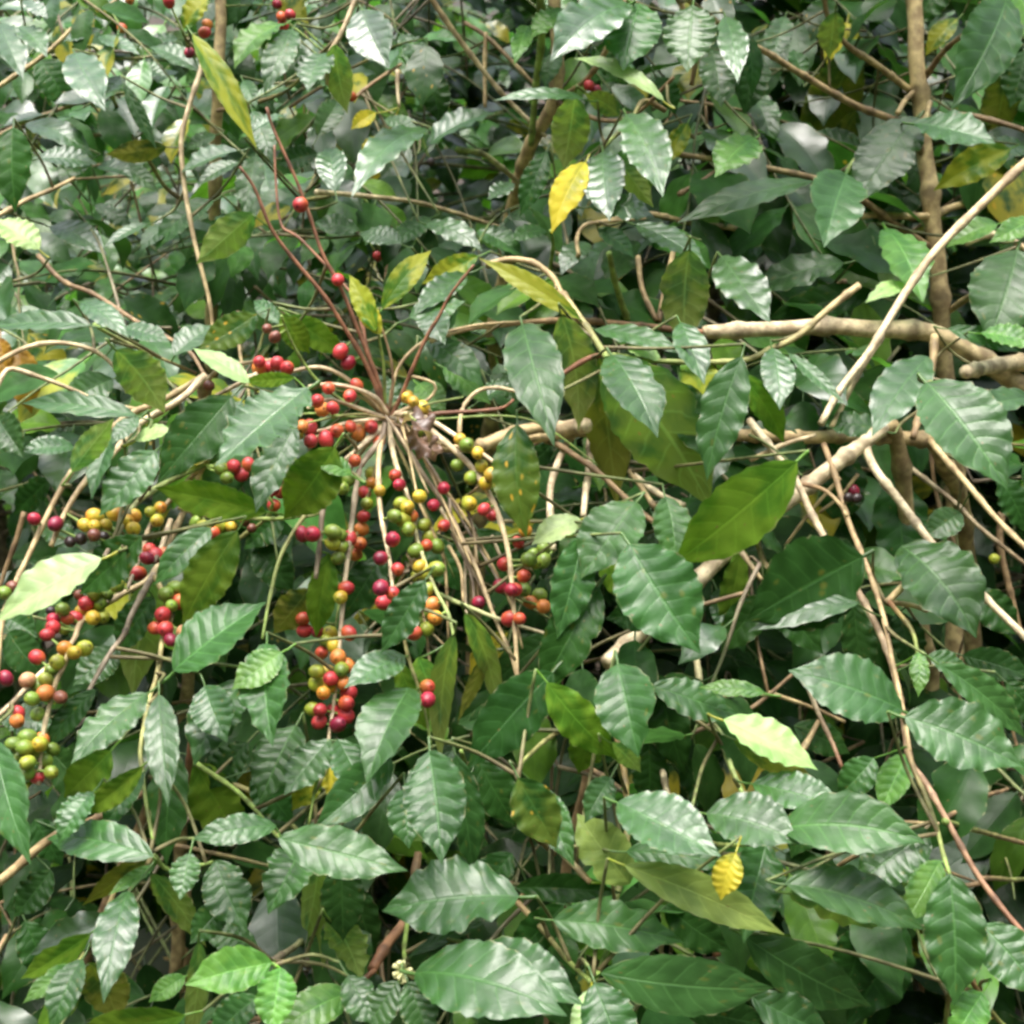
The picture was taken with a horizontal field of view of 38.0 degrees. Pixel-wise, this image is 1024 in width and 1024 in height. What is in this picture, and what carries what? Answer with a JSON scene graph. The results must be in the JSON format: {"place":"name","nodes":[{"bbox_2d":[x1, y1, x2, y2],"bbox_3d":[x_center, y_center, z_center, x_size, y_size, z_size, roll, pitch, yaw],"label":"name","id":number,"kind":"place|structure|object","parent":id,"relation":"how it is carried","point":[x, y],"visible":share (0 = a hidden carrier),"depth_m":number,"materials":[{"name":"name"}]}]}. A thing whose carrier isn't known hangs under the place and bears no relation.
{"place":"outdoors","nodes":[
{"label":"outdoors","id":0,"kind":"place"},
{"bbox_2d":[0,0,1021,1018],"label":"ground","id":1,"kind":"structure","parent":0,"point":[159,963],"depth_m":3.87,"materials":[{"name":"soil"}]},
{"bbox_2d":[1,0,187,719],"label":"coffee shrub","id":2,"kind":"object","parent":1,"relation":"on","point":[102,145],"visible":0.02,"depth_m":3.69,"materials":[{"name":"green plant"}]},
{"bbox_2d":[0,197,422,999],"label":"coffee shrub","id":3,"kind":"object","parent":1,"relation":"on","point":[178,545],"visible":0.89,"depth_m":1.16,"materials":[{"name":"green plant"}]},
{"bbox_2d":[0,668,451,1023],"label":"coffee shrub","id":4,"kind":"object","parent":1,"relation":"on","point":[331,861],"visible":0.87,"depth_m":1.05,"materials":[{"name":"green plant"}]},
{"bbox_2d":[0,0,460,993],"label":"coffee shrub","id":5,"kind":"object","parent":1,"relation":"on","point":[92,870],"visible":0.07,"depth_m":2.49,"materials":[{"name":"green plant"}]},
{"bbox_2d":[36,0,548,618],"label":"coffee shrub","id":6,"kind":"object","parent":1,"relation":"on","point":[444,48],"visible":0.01,"depth_m":3.71,"materials":[{"name":"green plant"}]},
{"bbox_2d":[0,0,654,991],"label":"coffee shrub","id":7,"kind":"object","parent":1,"relation":"on","point":[250,40],"visible":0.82,"depth_m":1.61,"materials":[{"name":"green plant"}]},
{"bbox_2d":[0,0,711,1022],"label":"coffee shrub","id":8,"kind":"object","parent":1,"relation":"on","point":[444,184],"visible":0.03,"depth_m":2.67,"materials":[{"name":"green plant"}]},
{"bbox_2d":[0,0,968,539],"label":"distant foliage","id":9,"kind":"object","parent":1,"relation":"on","point":[668,4],"visible":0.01,"depth_m":6.03,"materials":[{"name":"green plant"}]},
{"bbox_2d":[57,107,979,864],"bbox_3d":[-0.019,0.567,1.600,0.855,1.848,1.093,3,5,35],"label":"coffee shrub","id":10,"kind":"object","parent":1,"relation":"on","point":[657,591],"visible":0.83,"depth_m":1.19,"materials":[{"name":"green plant"}]},
{"bbox_2d":[396,405,444,460],"bbox_3d":[-0.073,-0.063,1.201,0.036,0.046,0.048,1,4,17],"label":"dead leaf","id":11,"kind":"object","parent":10,"relation":"attached to","point":[422,446],"visible":1,"depth_m":1.20,"materials":[{"name":"beige plant"}]},
{"bbox_2d":[274,0,849,672],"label":"coffee shrub","id":12,"kind":"object","parent":1,"relation":"on","point":[506,20],"depth_m":3.69,"materials":[{"name":"green plant"}]},
{"bbox_2d":[181,573,998,1023],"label":"coffee shrub","id":13,"kind":"object","parent":1,"relation":"on","point":[637,857],"visible":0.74,"depth_m":1.03,"materials":[{"name":"green plant"}]},
{"bbox_2d":[185,0,1015,673],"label":"coffee shrub","id":14,"kind":"object","parent":1,"relation":"on","point":[537,222],"visible":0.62,"depth_m":1.52,"materials":[{"name":"green plant"}]},
{"bbox_2d":[222,0,1023,1013],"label":"coffee shrub","id":15,"kind":"object","parent":1,"relation":"on","point":[746,16],"visible":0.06,"depth_m":2.35,"materials":[{"name":"green plant"}]},
{"bbox_2d":[294,0,1023,698],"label":"coffee shrub","id":16,"kind":"object","parent":1,"relation":"on","point":[978,56],"visible":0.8,"depth_m":1.67,"materials":[{"name":"green plant"}]},
{"bbox_2d":[414,1,1023,704],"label":"coffee shrub","id":17,"kind":"object","parent":1,"relation":"on","point":[666,427],"visible":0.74,"depth_m":1.28,"materials":[{"name":"green plant"}]},
{"bbox_2d":[465,418,1023,1023],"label":"coffee shrub","id":18,"kind":"object","parent":1,"relation":"on","point":[933,868],"visible":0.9,"depth_m":1.16,"materials":[{"name":"green plant"}]},
{"bbox_2d":[544,0,1023,951],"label":"coffee shrub","id":19,"kind":"object","parent":1,"relation":"on","point":[920,488],"visible":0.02,"depth_m":2.34,"materials":[{"name":"green plant"}]},
{"bbox_2d":[815,0,1022,646],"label":"coffee shrub","id":20,"kind":"object","parent":1,"relation":"on","point":[1012,563],"visible":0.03,"depth_m":3.72,"materials":[{"name":"green plant"}]}
]}

